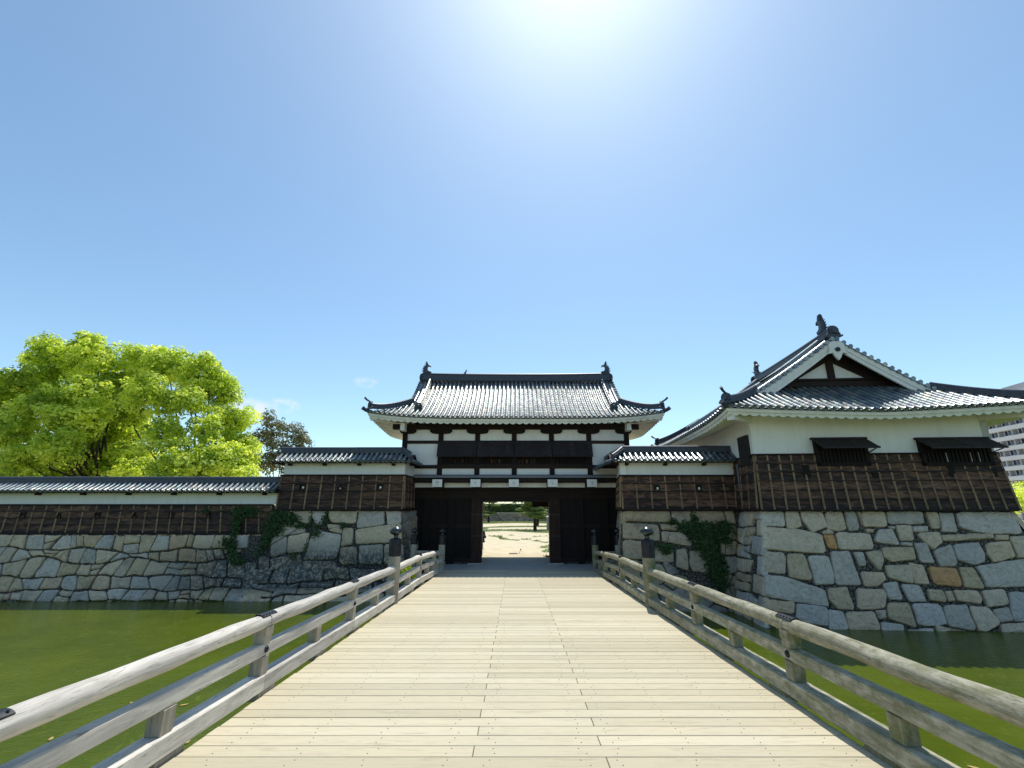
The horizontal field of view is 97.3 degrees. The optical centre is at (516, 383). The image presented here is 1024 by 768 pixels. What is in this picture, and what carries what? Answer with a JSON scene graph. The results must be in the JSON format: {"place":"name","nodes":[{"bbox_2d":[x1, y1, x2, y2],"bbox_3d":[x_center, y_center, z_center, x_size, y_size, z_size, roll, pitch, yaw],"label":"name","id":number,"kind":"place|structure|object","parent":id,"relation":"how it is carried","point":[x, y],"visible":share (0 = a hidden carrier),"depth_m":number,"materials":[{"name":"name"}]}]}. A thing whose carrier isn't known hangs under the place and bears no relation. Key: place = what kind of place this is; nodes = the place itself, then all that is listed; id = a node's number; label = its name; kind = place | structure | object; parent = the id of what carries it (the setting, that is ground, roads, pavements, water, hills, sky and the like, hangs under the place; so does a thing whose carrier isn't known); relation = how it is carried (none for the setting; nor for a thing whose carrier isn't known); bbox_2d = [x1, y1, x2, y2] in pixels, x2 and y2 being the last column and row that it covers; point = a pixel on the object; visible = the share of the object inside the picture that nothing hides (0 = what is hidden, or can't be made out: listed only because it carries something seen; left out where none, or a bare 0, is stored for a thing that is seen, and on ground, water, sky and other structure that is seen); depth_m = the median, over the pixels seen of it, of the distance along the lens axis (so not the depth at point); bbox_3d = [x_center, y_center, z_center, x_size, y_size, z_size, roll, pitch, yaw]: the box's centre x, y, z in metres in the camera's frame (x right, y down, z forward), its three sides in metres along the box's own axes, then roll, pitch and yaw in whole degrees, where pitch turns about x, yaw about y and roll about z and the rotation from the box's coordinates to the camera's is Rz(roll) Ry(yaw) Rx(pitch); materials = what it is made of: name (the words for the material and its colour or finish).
{"place":"outdoors","nodes":[
{"label":"outdoors","id":0,"kind":"place"},
{"bbox_2d":[0,580,1023,767],"bbox_3d":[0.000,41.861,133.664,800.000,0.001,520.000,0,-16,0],"label":"moat water","id":1,"kind":"structure","parent":0,"point":[47,646],"depth_m":13.76,"materials":[{"name":"green liquid"}]},
{"bbox_2d":[0,511,419,601],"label":"stone wall","id":2,"kind":"structure","parent":1,"relation":"in","point":[61,568],"depth_m":22.96,"materials":[{"name":"grey stone"}]},
{"bbox_2d":[0,477,280,534],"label":"roofed wall","id":3,"kind":"structure","parent":2,"relation":"on","point":[102,505],"depth_m":24.20,"materials":[{"name":"brown wood"}]},
{"bbox_2d":[202,504,261,565],"bbox_3d":[-15.161,7.820,23.527,3.278,3.071,0.896,0,-16,0],"label":"ivy","id":4,"kind":"object","parent":2,"relation":"attached to","point":[236,522],"visible":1,"depth_m":23.63,"materials":[{"name":"green plant"}]},
{"bbox_2d":[253,504,309,558],"bbox_3d":[-12.144,7.679,23.589,2.594,2.747,0.775,0,-16,0],"label":"ivy","id":5,"kind":"object","parent":2,"relation":"attached to","point":[282,518],"visible":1,"depth_m":23.72,"materials":[{"name":"green plant"}]},
{"bbox_2d":[289,511,349,559],"bbox_3d":[-10.204,7.799,23.632,2.890,2.631,0.646,2,-16,-8],"label":"ivy","id":6,"kind":"object","parent":2,"relation":"attached to","point":[342,525],"visible":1,"depth_m":23.71,"materials":[{"name":"green plant"}]},
{"bbox_2d":[273,447,422,510],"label":"roofed wall","id":7,"kind":"structure","parent":2,"relation":"on","point":[346,478],"depth_m":24.60,"materials":[{"name":"brown wood"}]},
{"bbox_2d":[400,565,415,595],"bbox_3d":[-4.596,8.730,18.936,0.780,2.110,1.017,0,-16,0],"label":"shrub","id":8,"kind":"object","parent":1,"relation":"in","point":[406,569],"visible":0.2,"depth_m":19.02,"materials":[{"name":"green plant"}]},
{"bbox_2d":[160,570,891,767],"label":"wooden bridge","id":9,"kind":"structure","parent":1,"relation":"in","point":[517,669],"depth_m":6.54,"materials":[{"name":"brown wood"}]},
{"bbox_2d":[0,525,445,767],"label":"bridge railing","id":10,"kind":"object","parent":9,"relation":"attached to","point":[165,738],"visible":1,"depth_m":5.33,"materials":[{"name":"grey wood"}]},
{"bbox_2d":[410,528,437,569],"bbox_3d":[-4.696,8.830,23.490,1.671,2.651,0.362,0,-16,0],"label":"wing railing","id":11,"kind":"object","parent":10,"relation":"attached to","point":[414,542],"visible":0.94,"depth_m":23.44,"materials":[{"name":"grey wood"}]},
{"bbox_2d":[591,525,1023,767],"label":"bridge railing","id":12,"kind":"object","parent":9,"relation":"attached to","point":[896,743],"visible":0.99,"depth_m":5.50,"materials":[{"name":"grey wood"}]},
{"bbox_2d":[599,528,618,574],"bbox_3d":[4.736,8.722,23.104,1.391,2.651,0.362,0,-16,0],"label":"wing railing","id":13,"kind":"object","parent":12,"relation":"attached to","point":[616,536],"visible":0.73,"depth_m":23.08,"materials":[{"name":"grey wood"}]},
{"bbox_2d":[615,511,740,611],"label":"stone wall","id":14,"kind":"structure","parent":1,"relation":"in","point":[684,561],"depth_m":20.94,"materials":[{"name":"grey stone"}]},
{"bbox_2d":[593,445,737,510],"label":"roofed wall","id":15,"kind":"structure","parent":14,"relation":"on","point":[675,478],"depth_m":21.95,"materials":[{"name":"brown wood"}]},
{"bbox_2d":[654,517,678,554],"bbox_3d":[7.022,7.085,20.979,1.359,1.682,0.369,4,-16,-13],"label":"ivy","id":16,"kind":"object","parent":14,"relation":"attached to","point":[665,548],"visible":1,"depth_m":20.81,"materials":[{"name":"green plant"}]},
{"bbox_2d":[675,511,736,594],"bbox_3d":[8.911,7.828,20.680,2.879,3.871,0.742,0,-16,0],"label":"ivy","id":17,"kind":"object","parent":14,"relation":"attached to","point":[706,536],"visible":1,"depth_m":20.88,"materials":[{"name":"green plant"}]},
{"bbox_2d":[734,511,1023,631],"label":"stone wall","id":18,"kind":"structure","parent":1,"relation":"in","point":[916,570],"depth_m":17.95,"materials":[{"name":"grey stone"}]},
{"bbox_2d":[651,314,1023,510],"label":"corner turret","id":19,"kind":"object","parent":18,"relation":"on","point":[825,419],"visible":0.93,"depth_m":19.71,"materials":[{"name":"brown wood"}]},
{"bbox_2d":[810,437,880,465],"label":"window","id":20,"kind":"structure","parent":19,"relation":"in","point":[826,449],"depth_m":19.65,"materials":[{"name":"black wood"}]},
{"bbox_2d":[913,437,1008,465],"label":"window","id":21,"kind":"structure","parent":19,"relation":"in","point":[958,450],"depth_m":19.32,"materials":[{"name":"black wood"}]},
{"bbox_2d":[0,0,1023,503],"label":"sky","id":22,"kind":"structure","parent":0,"point":[330,201],"materials":[{"name":"blue"}]},
{"bbox_2d":[428,558,609,580],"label":"gateway paving","id":23,"kind":"structure","parent":0,"point":[515,564],"depth_m":25.43,"materials":[{"name":"grey stone"}]},
{"bbox_2d":[361,361,670,564],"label":"castle gate","id":24,"kind":"structure","parent":23,"relation":"on","point":[472,442],"depth_m":27.08,"materials":[{"name":"white paint"}]},
{"bbox_2d":[442,457,473,464],"bbox_3d":[-3.458,4.258,27.235,1.927,1.282,0.250,0,-16,0],"label":"lattice window","id":25,"kind":"structure","parent":24,"relation":"in","point":[460,459],"depth_m":27.07,"materials":[{"name":"black wood"}]},
{"bbox_2d":[479,457,511,464],"bbox_3d":[-1.231,4.258,27.235,1.927,1.282,0.250,0,-16,0],"label":"lattice window","id":26,"kind":"structure","parent":24,"relation":"in","point":[497,460],"depth_m":27.05,"materials":[{"name":"black wood"}]},
{"bbox_2d":[517,457,549,464],"bbox_3d":[1.014,4.258,27.235,1.962,1.282,0.250,0,-16,0],"label":"lattice window","id":27,"kind":"structure","parent":24,"relation":"in","point":[532,460],"depth_m":27.05,"materials":[{"name":"black wood"}]},
{"bbox_2d":[555,457,587,464],"bbox_3d":[3.279,4.243,27.182,1.970,1.282,0.140,0,-16,0],"label":"lattice window","id":28,"kind":"structure","parent":24,"relation":"in","point":[566,458],"depth_m":27.06,"materials":[{"name":"black wood"}]},
{"bbox_2d":[421,520,1023,574],"bbox_3d":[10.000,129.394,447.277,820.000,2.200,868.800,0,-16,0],"label":"courtyard ground","id":29,"kind":"structure","parent":0,"point":[494,547],"depth_m":42.12,"materials":[{"name":"beige sand"}]},
{"bbox_2d":[0,330,153,476],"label":"camphor tree","id":30,"kind":"object","parent":29,"relation":"on","point":[75,420],"visible":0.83,"depth_m":46.19,"materials":[{"name":"green plant"}]},
{"bbox_2d":[90,340,264,476],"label":"camphor tree","id":31,"kind":"object","parent":29,"relation":"on","point":[231,451],"visible":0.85,"depth_m":46.41,"materials":[{"name":"green plant"}]},
{"bbox_2d":[249,408,314,505],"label":"evergreen tree","id":32,"kind":"object","parent":29,"relation":"on","point":[301,438],"visible":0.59,"depth_m":67.51,"materials":[{"name":"green plant"}]},
{"bbox_2d":[483,513,547,520],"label":"terrace wall","id":33,"kind":"structure","parent":29,"relation":"on","point":[507,517],"depth_m":126.66,"materials":[{"name":"stone"}]},
{"bbox_2d":[483,521,548,551],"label":"grass","id":34,"kind":"structure","parent":29,"relation":"on","point":[486,529],"depth_m":70.82,"materials":[{"name":"green plant"}]},
{"bbox_2d":[483,502,500,522],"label":"pine tree","id":35,"kind":"object","parent":34,"relation":"on","point":[489,512],"visible":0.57,"depth_m":114.12,"materials":[{"name":"green plant"}]},
{"bbox_2d":[515,502,547,529],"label":"pine tree","id":36,"kind":"object","parent":34,"relation":"on","point":[538,513],"visible":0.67,"depth_m":69.21,"materials":[{"name":"green plant"}]},
{"bbox_2d":[1011,480,1023,516],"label":"roadside tree","id":37,"kind":"object","parent":29,"relation":"on","point":[1019,493],"visible":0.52,"depth_m":67.65,"materials":[{"name":"green plant"}]},
{"bbox_2d":[988,382,1023,520],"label":"apartment building","id":38,"kind":"structure","parent":0,"point":[1011,434],"depth_m":138.15,"materials":[{"name":"white concrete"}]},
{"bbox_2d":[991,433,998,438],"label":"window","id":39,"kind":"structure","parent":38,"relation":"in","point":[995,435],"depth_m":144.30,"materials":[{"name":"grey glass"}]},
{"bbox_2d":[1004,430,1011,435],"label":"window","id":40,"kind":"structure","parent":38,"relation":"in","point":[1007,433],"depth_m":139.94,"materials":[{"name":"grey glass"}]},
{"bbox_2d":[1007,440,1014,445],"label":"window","id":41,"kind":"structure","parent":38,"relation":"in","point":[1010,443],"depth_m":139.11,"materials":[{"name":"grey glass"}]},
{"bbox_2d":[1010,450,1017,455],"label":"window","id":42,"kind":"structure","parent":38,"relation":"in","point":[1014,452],"depth_m":138.50,"materials":[{"name":"grey glass"}]},
{"bbox_2d":[1013,460,1020,464],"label":"window","id":43,"kind":"structure","parent":38,"relation":"in","point":[1016,462],"depth_m":137.54,"materials":[{"name":"grey glass"}]},
{"bbox_2d":[1015,470,1023,474],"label":"window","id":44,"kind":"structure","parent":38,"relation":"in","point":[1019,472],"depth_m":136.85,"materials":[{"name":"grey glass"}]},
{"bbox_2d":[1015,418,1023,423],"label":"window","id":45,"kind":"structure","parent":38,"relation":"in","point":[1021,420],"depth_m":136.32,"materials":[{"name":"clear glass"}]},
{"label":"terrace ground","id":46,"kind":"structure","parent":0,"visible":0},
{"bbox_2d":[484,503,547,512],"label":"hedge","id":47,"kind":"object","parent":46,"relation":"on","point":[507,508],"visible":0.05,"depth_m":132.31,"materials":[{"name":"green plant"}]}
]}

